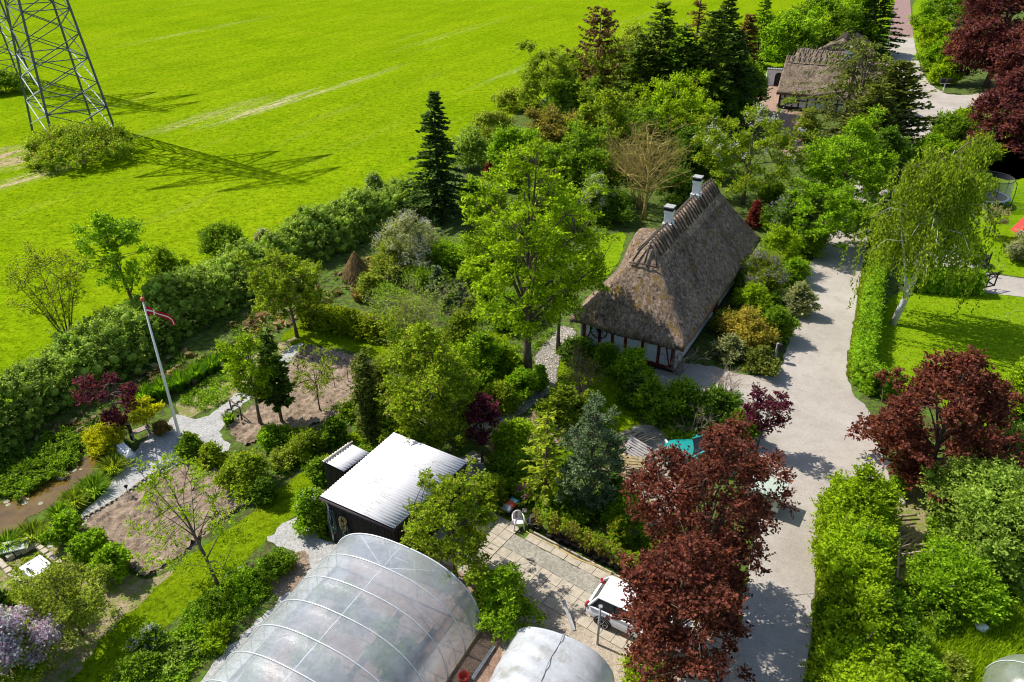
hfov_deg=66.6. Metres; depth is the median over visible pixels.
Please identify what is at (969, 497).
willow
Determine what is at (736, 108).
tree
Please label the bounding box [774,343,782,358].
letter post
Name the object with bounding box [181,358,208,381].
iris
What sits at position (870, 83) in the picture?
tree
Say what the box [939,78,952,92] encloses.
mailbox stand
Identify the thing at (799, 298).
shrub
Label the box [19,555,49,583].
white box
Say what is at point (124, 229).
tree
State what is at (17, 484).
shrub
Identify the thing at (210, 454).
shrub
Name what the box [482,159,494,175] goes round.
shrub
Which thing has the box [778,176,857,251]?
tree
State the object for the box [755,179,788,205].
shrub
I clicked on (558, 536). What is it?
potted plant
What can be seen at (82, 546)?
currant bush
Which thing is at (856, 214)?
tree
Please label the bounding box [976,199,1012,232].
tree
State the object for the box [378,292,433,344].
shrub
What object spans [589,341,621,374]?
shrub
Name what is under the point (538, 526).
potted plant
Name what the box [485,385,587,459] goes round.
rose border soil
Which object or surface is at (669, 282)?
thatched house
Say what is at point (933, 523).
ground cover
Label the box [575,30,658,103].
tree
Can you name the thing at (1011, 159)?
beech lawn
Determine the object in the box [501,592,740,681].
parking ground
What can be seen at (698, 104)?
tree
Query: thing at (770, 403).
tree
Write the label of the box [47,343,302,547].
garden path
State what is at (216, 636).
shrub
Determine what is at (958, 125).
shrub
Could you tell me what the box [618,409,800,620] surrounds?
maple
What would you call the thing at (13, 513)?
pond water
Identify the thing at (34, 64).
lattice pylon
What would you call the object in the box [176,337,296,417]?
flower border soil
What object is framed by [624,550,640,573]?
potted plant
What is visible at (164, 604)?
orchard lawn
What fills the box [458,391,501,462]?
tree
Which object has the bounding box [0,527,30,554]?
grass clump
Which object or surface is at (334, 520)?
garden hose
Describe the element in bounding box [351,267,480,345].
twiggy shrub
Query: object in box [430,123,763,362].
ground cover
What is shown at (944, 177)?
weeping birch
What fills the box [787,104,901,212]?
tree
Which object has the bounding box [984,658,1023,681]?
cloche dome
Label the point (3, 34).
lattice pylon
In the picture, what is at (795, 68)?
thatched farmhouse
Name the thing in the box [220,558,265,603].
shrub
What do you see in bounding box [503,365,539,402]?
shrub
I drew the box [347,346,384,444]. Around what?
cypress
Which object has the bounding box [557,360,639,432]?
front garden lawn
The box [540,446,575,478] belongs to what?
back lawn
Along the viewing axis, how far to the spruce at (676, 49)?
81.25 m
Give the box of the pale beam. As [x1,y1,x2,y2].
[471,645,494,679]
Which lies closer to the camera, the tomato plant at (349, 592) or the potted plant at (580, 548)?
the tomato plant at (349, 592)
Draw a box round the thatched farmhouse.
[776,46,891,115]
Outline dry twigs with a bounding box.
[35,251,379,452]
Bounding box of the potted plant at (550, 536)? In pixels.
[540,508,560,539]
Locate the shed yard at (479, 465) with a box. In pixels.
[432,450,485,541]
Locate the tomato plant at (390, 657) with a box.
[361,607,419,681]
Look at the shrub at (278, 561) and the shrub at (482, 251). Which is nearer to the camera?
the shrub at (278, 561)
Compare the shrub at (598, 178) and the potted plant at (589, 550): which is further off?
the shrub at (598, 178)
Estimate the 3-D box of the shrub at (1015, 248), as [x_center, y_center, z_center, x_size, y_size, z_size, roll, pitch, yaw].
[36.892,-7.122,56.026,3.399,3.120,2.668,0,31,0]
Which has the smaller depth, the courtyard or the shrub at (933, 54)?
the courtyard
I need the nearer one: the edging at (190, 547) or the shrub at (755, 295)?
the edging at (190, 547)
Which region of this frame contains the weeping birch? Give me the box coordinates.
[836,134,1009,325]
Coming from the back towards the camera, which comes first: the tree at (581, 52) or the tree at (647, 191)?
the tree at (581, 52)
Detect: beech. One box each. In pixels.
[940,0,1023,87]
[964,62,1023,150]
[982,17,1023,86]
[997,102,1023,158]
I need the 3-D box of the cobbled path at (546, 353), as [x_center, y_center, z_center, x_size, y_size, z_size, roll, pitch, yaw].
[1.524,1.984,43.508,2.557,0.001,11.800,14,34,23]
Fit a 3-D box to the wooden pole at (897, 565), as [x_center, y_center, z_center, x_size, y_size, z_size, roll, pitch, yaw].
[15.675,8.600,31.597,0.123,0.104,2.601,13,39,21]
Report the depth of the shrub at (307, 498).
32.63 m
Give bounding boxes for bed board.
[340,610,398,681]
[391,625,433,681]
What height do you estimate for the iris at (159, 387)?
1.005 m
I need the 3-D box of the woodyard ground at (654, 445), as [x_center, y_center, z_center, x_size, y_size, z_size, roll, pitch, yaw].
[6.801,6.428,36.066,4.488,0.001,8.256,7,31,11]
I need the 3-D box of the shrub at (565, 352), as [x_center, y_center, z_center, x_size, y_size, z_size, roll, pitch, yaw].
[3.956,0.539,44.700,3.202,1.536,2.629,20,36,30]
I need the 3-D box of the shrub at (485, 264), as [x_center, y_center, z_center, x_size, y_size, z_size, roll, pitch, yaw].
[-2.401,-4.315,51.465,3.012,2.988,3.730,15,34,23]
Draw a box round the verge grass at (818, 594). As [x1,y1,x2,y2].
[806,269,865,681]
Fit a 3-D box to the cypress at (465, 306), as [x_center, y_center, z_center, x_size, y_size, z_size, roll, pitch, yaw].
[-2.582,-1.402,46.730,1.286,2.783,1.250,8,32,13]
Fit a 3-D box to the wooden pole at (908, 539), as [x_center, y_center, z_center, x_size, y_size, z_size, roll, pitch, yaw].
[15.707,8.653,31.911,2.601,0.105,0.123,-28,40,-30]
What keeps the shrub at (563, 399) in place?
on the rose border soil at (489, 447)
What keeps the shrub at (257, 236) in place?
on the field
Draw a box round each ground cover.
[1,345,480,493]
[3,235,438,447]
[113,566,281,681]
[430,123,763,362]
[485,405,751,581]
[728,131,982,371]
[816,465,1023,625]
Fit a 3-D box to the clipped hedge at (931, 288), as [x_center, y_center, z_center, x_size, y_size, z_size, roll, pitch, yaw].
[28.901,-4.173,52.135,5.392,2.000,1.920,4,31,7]
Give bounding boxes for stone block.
[0,563,7,570]
[4,566,12,576]
[5,552,14,560]
[13,550,21,556]
[20,548,28,554]
[32,541,40,549]
[36,544,44,550]
[40,548,49,556]
[45,552,53,560]
[49,555,58,561]
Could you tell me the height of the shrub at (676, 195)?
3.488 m
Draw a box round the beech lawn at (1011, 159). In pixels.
[988,134,1023,179]
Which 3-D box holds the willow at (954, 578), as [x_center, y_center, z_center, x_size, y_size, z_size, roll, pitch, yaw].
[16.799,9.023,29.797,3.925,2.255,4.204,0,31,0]
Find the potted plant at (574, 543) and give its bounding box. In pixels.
[566,520,582,549]
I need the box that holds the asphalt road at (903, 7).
[889,0,912,38]
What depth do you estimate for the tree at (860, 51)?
77.30 m
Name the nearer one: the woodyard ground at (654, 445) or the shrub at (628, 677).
the shrub at (628, 677)
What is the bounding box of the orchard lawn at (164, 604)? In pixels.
[67,470,326,681]
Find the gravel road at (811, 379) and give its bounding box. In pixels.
[652,37,998,681]
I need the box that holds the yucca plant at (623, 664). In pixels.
[615,652,631,678]
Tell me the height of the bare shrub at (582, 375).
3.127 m
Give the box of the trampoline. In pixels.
[964,171,1017,208]
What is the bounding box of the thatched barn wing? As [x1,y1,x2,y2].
[815,28,873,60]
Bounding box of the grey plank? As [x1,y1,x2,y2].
[562,600,575,630]
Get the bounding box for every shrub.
[0,442,30,470]
[0,449,79,502]
[0,579,56,617]
[29,424,87,468]
[30,569,85,620]
[80,421,131,459]
[111,649,162,681]
[138,242,193,282]
[143,633,203,679]
[169,614,207,644]
[173,431,203,462]
[185,585,242,621]
[192,218,251,259]
[194,439,230,470]
[197,615,232,656]
[210,445,275,500]
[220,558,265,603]
[248,474,278,505]
[252,227,270,244]
[254,422,290,452]
[257,544,301,585]
[268,440,296,472]
[281,422,329,463]
[289,485,327,535]
[303,455,326,486]
[304,501,327,537]
[320,415,350,448]
[339,400,357,420]
[349,271,384,303]
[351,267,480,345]
[363,233,415,280]
[364,170,385,206]
[369,208,442,282]
[369,280,417,310]
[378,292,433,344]
[397,261,451,289]
[425,233,478,275]
[440,308,481,359]
[450,121,490,168]
[455,175,486,205]
[455,254,497,302]
[460,587,486,628]
[463,327,508,389]
[463,561,546,644]
[464,187,514,234]
[470,107,517,141]
[474,220,522,263]
[474,471,508,516]
[477,286,539,330]
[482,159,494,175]
[482,377,523,416]
[486,415,541,470]
[488,449,544,489]
[489,338,522,381]
[490,84,539,112]
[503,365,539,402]
[521,171,568,216]
[531,379,581,429]
[532,363,550,391]
[533,492,564,519]
[551,335,597,370]
[554,484,601,529]
[558,336,609,392]
[574,388,606,424]
[579,170,617,223]
[589,185,636,226]
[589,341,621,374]
[594,113,692,208]
[596,471,625,507]
[597,485,651,540]
[601,343,660,384]
[606,514,635,551]
[614,371,660,412]
[617,644,669,681]
[618,376,668,426]
[646,374,708,431]
[648,529,683,552]
[653,163,712,207]
[654,348,710,375]
[660,417,700,439]
[664,407,718,436]
[679,382,744,433]
[700,364,749,399]
[708,308,738,335]
[710,332,746,364]
[715,304,781,348]
[727,405,765,442]
[731,278,775,316]
[733,245,795,294]
[741,343,782,376]
[744,198,763,228]
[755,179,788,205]
[756,219,814,276]
[757,303,803,344]
[770,289,786,308]
[778,255,813,285]
[779,279,822,317]
[791,103,825,141]
[792,212,833,261]
[808,586,861,630]
[830,631,878,660]
[835,525,893,567]
[880,588,914,621]
[883,614,938,660]
[884,645,950,681]
[885,473,910,497]
[888,578,919,624]
[900,129,960,165]
[900,569,947,614]
[906,0,939,30]
[910,17,953,50]
[912,37,960,70]
[921,0,971,24]
[922,54,970,84]
[927,107,980,145]
[927,606,962,637]
[938,649,973,681]
[953,105,986,128]
[955,127,1009,167]
[963,242,987,263]
[1002,228,1023,260]
[1007,408,1023,428]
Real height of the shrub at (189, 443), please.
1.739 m
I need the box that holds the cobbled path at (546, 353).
[471,326,576,429]
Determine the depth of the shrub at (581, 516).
33.64 m
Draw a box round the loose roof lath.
[324,441,352,461]
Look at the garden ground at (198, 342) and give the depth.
46.22 m
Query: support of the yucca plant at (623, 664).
on the garden ground at (198, 342)
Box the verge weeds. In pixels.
[12,542,178,680]
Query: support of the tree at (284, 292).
on the vegetable garden lawn at (324, 339)
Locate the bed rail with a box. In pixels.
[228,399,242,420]
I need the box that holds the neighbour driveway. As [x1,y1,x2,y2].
[907,244,1023,296]
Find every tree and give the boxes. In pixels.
[0,553,113,650]
[1,238,99,333]
[69,209,157,298]
[69,371,139,440]
[119,395,164,432]
[124,450,253,591]
[208,330,279,424]
[234,246,331,337]
[286,343,343,409]
[371,309,487,449]
[396,90,475,224]
[399,455,498,594]
[405,338,473,402]
[454,135,620,370]
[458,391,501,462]
[482,121,541,183]
[511,36,582,111]
[513,135,568,186]
[513,206,611,351]
[523,102,596,150]
[538,117,625,200]
[540,73,602,124]
[557,39,606,89]
[562,76,652,161]
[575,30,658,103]
[596,102,671,158]
[597,17,658,85]
[605,120,694,220]
[626,64,724,144]
[658,122,735,177]
[688,79,754,129]
[689,96,818,204]
[740,53,772,106]
[742,382,794,448]
[754,3,829,66]
[760,185,826,232]
[761,0,867,48]
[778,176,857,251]
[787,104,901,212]
[818,34,906,135]
[824,0,880,43]
[839,198,876,243]
[844,344,1023,517]
[849,53,897,106]
[854,124,916,196]
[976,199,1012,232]
[996,355,1023,414]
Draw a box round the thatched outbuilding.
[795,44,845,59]
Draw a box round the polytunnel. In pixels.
[203,533,482,681]
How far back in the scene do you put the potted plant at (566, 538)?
32.28 m
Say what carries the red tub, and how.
on the tunnel floor
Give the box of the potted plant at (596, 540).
[585,531,608,561]
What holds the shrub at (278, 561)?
on the bare patch by tunnel
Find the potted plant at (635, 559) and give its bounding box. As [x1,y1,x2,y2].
[633,555,645,566]
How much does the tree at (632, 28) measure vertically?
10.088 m
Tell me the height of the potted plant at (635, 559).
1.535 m
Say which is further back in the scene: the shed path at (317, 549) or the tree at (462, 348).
the tree at (462, 348)
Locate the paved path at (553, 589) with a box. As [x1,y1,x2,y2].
[432,512,736,677]
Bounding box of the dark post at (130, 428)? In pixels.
[125,421,132,439]
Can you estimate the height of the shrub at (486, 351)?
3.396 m
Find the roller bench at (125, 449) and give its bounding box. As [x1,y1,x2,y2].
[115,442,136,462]
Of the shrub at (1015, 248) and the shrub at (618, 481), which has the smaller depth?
the shrub at (618, 481)
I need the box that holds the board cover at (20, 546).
[0,537,29,554]
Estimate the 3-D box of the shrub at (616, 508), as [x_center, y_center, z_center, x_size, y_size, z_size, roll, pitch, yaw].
[4.899,7.213,33.263,2.536,1.794,2.804,0,31,0]
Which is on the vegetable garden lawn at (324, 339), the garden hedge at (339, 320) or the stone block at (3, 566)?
the garden hedge at (339, 320)
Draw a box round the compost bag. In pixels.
[501,496,520,512]
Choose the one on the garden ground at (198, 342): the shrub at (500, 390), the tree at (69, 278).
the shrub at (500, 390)
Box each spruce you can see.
[255,327,295,421]
[424,265,453,311]
[449,282,474,311]
[553,390,631,513]
[601,33,668,122]
[613,1,685,121]
[638,24,703,130]
[654,30,677,89]
[676,9,745,131]
[679,0,716,95]
[711,30,767,132]
[712,0,748,110]
[847,0,908,56]
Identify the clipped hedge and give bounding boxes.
[847,225,910,399]
[899,265,989,295]
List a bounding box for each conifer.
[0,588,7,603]
[659,41,725,128]
[739,13,760,99]
[746,0,774,64]
[834,82,910,160]
[841,59,944,144]
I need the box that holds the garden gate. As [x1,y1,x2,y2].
[982,252,999,287]
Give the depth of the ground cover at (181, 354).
45.35 m
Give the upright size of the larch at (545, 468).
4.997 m
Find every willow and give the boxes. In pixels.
[897,524,1018,625]
[915,444,1023,577]
[954,419,1023,496]
[966,484,1023,595]
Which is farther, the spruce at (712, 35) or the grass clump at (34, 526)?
the spruce at (712, 35)
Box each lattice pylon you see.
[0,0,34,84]
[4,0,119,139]
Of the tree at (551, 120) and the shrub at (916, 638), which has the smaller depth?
the shrub at (916, 638)
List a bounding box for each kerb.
[526,531,700,622]
[533,531,740,640]
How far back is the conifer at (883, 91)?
74.60 m
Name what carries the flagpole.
on the garden path at (152, 447)
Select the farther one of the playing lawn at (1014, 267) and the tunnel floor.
the playing lawn at (1014, 267)
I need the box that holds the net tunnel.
[489,627,614,681]
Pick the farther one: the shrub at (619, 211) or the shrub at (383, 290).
the shrub at (619, 211)
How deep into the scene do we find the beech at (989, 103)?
74.12 m
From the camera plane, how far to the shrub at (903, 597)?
29.07 m
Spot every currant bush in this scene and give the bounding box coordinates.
[36,507,84,547]
[64,525,109,564]
[84,541,133,585]
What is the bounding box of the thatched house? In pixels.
[570,174,760,372]
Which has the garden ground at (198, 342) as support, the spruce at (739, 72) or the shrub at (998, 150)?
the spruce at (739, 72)
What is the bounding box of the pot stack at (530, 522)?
[527,514,535,528]
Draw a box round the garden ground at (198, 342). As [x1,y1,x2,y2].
[0,0,1023,681]
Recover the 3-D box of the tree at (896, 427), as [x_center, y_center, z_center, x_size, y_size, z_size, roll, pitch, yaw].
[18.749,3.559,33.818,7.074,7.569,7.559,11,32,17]
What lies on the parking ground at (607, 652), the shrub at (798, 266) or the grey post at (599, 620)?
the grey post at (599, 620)
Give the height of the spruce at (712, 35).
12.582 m
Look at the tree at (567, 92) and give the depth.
82.67 m
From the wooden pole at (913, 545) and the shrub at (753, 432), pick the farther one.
the shrub at (753, 432)
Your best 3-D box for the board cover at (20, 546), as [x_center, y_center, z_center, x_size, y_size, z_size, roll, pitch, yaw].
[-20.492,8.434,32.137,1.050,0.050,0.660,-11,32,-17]
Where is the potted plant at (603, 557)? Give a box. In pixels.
[595,536,613,564]
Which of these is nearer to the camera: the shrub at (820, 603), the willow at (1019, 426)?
the shrub at (820, 603)
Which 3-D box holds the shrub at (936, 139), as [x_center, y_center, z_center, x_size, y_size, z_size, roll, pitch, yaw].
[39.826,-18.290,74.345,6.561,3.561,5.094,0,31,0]
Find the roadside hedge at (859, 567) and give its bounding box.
[799,453,908,681]
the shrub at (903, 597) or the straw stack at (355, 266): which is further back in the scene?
the straw stack at (355, 266)
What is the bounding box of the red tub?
[458,670,469,681]
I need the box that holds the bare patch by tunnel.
[266,550,309,596]
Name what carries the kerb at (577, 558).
on the paved path at (553, 589)
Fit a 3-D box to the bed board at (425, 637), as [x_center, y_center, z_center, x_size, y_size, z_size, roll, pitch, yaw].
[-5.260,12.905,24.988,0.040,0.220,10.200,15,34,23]
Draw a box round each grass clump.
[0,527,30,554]
[6,516,52,549]
[35,497,77,525]
[52,483,93,509]
[70,470,115,499]
[91,450,132,475]
[218,410,236,425]
[350,286,364,301]
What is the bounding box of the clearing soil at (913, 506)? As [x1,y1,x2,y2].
[885,489,930,584]
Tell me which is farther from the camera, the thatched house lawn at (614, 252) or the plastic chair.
the thatched house lawn at (614, 252)
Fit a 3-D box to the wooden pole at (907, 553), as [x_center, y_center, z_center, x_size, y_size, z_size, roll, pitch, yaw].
[16.343,8.547,31.492,1.303,0.104,0.123,-6,31,-7]
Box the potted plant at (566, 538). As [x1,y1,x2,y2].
[556,517,578,546]
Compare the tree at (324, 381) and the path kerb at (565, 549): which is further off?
the tree at (324, 381)
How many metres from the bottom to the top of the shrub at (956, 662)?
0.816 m
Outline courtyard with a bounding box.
[754,85,804,156]
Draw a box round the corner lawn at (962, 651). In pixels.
[920,603,1023,681]
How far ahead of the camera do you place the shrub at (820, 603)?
28.67 m
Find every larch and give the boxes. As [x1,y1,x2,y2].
[517,410,569,513]
[560,5,632,92]
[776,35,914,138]
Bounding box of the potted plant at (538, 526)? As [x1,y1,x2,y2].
[530,507,544,531]
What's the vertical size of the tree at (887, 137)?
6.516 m
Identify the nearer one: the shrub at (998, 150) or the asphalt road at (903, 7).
the shrub at (998, 150)
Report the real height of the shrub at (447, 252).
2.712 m
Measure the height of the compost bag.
0.240 m
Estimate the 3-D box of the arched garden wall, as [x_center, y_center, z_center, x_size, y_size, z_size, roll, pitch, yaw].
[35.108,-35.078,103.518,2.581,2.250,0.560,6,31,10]
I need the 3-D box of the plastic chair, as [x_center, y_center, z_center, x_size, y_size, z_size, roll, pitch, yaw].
[0.261,7.664,33.258,0.550,0.787,0.506,-5,31,-9]
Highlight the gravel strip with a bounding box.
[503,534,714,653]
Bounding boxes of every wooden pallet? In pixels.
[621,455,644,473]
[623,436,651,459]
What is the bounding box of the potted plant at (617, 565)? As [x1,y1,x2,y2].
[608,547,626,571]
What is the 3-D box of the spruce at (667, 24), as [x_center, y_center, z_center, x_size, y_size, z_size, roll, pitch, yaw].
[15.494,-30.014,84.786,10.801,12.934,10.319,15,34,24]
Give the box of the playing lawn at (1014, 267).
[956,147,1023,276]
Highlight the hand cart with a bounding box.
[500,500,521,515]
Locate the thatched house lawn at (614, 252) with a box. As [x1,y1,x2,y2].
[586,232,625,282]
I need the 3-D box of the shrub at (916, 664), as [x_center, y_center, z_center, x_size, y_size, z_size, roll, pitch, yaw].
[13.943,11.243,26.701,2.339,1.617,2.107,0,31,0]
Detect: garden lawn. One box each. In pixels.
[281,325,402,367]
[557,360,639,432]
[758,62,783,75]
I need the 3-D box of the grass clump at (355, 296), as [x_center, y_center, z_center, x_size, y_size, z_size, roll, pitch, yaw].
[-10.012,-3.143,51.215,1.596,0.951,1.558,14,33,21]
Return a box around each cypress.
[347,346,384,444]
[366,353,396,423]
[461,297,477,329]
[474,331,507,358]
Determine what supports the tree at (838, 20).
on the garden ground at (198, 342)
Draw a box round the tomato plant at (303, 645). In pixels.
[285,628,340,681]
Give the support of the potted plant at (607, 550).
on the garden ground at (198, 342)
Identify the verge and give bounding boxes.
[0,545,172,681]
[880,0,891,35]
[912,0,943,86]
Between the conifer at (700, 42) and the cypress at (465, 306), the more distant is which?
the conifer at (700, 42)
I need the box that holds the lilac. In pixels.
[0,601,74,681]
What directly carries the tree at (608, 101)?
on the garden ground at (198, 342)
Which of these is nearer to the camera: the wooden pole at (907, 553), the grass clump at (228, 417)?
the wooden pole at (907, 553)
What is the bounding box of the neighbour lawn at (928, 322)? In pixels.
[876,292,1023,429]
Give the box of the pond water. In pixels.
[0,452,103,535]
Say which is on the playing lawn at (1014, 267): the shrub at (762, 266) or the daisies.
the daisies
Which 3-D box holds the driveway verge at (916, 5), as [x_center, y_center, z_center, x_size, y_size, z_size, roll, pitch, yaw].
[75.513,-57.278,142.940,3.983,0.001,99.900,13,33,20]
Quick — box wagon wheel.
[590,326,607,338]
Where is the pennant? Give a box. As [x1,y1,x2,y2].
[146,306,175,324]
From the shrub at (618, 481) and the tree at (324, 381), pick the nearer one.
the shrub at (618, 481)
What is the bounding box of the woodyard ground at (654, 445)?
[608,425,685,534]
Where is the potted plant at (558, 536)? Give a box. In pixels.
[547,514,564,543]
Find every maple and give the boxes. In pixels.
[605,526,755,681]
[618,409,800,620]
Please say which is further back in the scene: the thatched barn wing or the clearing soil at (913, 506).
the thatched barn wing
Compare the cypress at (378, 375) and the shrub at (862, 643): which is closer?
the shrub at (862, 643)
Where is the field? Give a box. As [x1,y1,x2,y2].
[0,0,894,401]
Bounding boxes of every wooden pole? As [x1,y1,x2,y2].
[893,547,916,549]
[894,543,911,548]
[896,529,900,578]
[897,532,912,539]
[899,522,916,527]
[900,535,912,545]
[902,551,930,555]
[911,543,933,546]
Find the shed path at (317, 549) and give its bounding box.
[201,517,348,681]
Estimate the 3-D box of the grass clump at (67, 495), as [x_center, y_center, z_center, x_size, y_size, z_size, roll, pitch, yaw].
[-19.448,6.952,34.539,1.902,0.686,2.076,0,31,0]
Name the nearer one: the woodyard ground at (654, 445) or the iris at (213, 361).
the woodyard ground at (654, 445)
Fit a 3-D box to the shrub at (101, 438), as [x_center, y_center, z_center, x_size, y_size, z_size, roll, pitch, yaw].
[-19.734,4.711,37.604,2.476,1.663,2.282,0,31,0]
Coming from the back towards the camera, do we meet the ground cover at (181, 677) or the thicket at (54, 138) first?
the thicket at (54, 138)
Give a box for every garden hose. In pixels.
[327,509,336,534]
[338,515,346,531]
[342,524,349,546]
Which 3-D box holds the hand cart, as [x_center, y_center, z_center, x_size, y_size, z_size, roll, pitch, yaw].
[0.026,7.166,34.342,0.620,0.513,1.242,20,36,30]
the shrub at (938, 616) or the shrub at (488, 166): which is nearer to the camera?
the shrub at (938, 616)
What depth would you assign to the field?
97.18 m
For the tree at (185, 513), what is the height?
6.362 m
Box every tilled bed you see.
[85,462,244,575]
[228,345,372,444]
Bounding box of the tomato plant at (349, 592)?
[305,579,367,624]
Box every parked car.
[584,575,691,654]
[662,434,751,477]
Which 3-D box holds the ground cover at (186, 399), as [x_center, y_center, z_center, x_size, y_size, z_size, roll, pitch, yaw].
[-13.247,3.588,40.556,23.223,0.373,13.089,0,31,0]
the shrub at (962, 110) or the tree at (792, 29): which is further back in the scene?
the tree at (792, 29)
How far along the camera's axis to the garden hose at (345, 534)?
31.93 m
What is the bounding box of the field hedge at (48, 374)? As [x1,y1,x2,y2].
[0,174,429,457]
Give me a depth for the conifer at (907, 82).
75.87 m
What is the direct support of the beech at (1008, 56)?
on the garden ground at (198, 342)
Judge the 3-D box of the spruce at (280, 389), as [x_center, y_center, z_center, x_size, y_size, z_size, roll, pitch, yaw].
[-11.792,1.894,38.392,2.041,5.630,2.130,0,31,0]
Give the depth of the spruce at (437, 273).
49.58 m
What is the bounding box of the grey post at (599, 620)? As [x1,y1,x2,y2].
[596,605,602,644]
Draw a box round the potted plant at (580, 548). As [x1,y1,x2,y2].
[574,526,591,552]
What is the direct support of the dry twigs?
on the garden ground at (198, 342)
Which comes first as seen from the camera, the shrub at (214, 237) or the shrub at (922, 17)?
the shrub at (214, 237)
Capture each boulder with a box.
[895,494,905,505]
[975,621,988,633]
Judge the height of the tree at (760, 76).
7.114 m
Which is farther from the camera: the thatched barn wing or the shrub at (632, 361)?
the thatched barn wing
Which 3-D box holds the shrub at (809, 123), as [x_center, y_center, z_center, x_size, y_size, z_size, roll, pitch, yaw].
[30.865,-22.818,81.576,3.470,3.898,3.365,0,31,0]
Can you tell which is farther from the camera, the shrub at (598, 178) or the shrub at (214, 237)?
the shrub at (598, 178)
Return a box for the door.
[774,73,780,85]
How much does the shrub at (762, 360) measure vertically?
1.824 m
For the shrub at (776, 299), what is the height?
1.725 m
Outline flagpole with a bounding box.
[140,297,182,440]
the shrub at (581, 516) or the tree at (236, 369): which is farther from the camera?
the tree at (236, 369)
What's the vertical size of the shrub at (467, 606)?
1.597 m
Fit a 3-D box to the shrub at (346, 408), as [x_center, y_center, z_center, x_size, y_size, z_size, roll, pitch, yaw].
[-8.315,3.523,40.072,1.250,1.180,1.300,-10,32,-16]
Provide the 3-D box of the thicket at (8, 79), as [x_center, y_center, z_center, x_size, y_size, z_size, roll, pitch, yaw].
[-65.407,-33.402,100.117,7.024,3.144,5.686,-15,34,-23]
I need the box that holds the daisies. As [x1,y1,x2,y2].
[905,186,1023,372]
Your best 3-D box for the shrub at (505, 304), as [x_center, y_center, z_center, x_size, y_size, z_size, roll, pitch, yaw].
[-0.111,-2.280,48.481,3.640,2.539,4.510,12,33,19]
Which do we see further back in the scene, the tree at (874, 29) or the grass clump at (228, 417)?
the tree at (874, 29)
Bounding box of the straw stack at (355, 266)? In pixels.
[341,251,369,284]
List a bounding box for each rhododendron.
[121,616,172,653]
[510,482,537,503]
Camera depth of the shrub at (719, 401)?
38.14 m
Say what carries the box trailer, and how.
on the gravel road at (811, 379)
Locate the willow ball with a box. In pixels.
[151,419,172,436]
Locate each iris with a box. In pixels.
[132,382,156,405]
[145,374,177,398]
[165,366,192,391]
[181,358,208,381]
[195,352,224,374]
[217,343,239,363]
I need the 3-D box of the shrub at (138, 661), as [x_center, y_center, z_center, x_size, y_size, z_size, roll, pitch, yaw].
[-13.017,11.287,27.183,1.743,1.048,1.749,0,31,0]
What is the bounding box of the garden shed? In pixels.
[318,432,467,567]
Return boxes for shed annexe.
[322,443,368,488]
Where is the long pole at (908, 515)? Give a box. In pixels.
[896,514,916,517]
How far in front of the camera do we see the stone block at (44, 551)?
31.98 m
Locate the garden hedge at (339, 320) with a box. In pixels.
[295,302,394,343]
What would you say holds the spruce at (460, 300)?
on the garden ground at (198, 342)
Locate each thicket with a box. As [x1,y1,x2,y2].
[0,68,32,93]
[12,114,139,171]
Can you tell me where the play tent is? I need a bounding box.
[1011,217,1023,232]
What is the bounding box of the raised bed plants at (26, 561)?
[7,550,50,577]
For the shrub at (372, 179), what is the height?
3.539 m
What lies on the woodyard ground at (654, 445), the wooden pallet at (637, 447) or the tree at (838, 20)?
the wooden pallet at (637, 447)
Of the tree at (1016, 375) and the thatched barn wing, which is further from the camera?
the thatched barn wing
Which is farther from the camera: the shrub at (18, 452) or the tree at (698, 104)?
the tree at (698, 104)
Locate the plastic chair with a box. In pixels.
[511,510,524,530]
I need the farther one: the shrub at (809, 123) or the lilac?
the shrub at (809, 123)
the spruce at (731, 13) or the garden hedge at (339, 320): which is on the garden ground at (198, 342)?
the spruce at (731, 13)
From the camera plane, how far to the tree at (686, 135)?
70.83 m
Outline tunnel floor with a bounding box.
[262,550,507,681]
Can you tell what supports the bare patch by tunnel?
on the garden ground at (198, 342)
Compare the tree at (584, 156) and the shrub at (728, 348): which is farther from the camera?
the tree at (584, 156)
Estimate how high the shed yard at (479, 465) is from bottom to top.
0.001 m
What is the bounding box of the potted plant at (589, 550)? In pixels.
[580,532,594,556]
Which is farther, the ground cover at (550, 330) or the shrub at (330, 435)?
the ground cover at (550, 330)
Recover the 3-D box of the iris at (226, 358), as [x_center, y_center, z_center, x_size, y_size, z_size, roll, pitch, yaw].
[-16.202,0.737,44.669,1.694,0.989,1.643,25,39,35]
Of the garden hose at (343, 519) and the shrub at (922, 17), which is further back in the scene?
the shrub at (922, 17)
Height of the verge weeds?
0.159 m
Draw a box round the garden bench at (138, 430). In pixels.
[129,425,150,440]
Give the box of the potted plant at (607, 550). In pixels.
[601,538,620,567]
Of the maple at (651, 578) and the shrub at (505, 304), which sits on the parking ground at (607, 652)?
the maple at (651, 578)
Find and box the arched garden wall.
[766,68,782,85]
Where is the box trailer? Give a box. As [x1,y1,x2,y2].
[746,475,797,514]
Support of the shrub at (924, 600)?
on the garden ground at (198, 342)

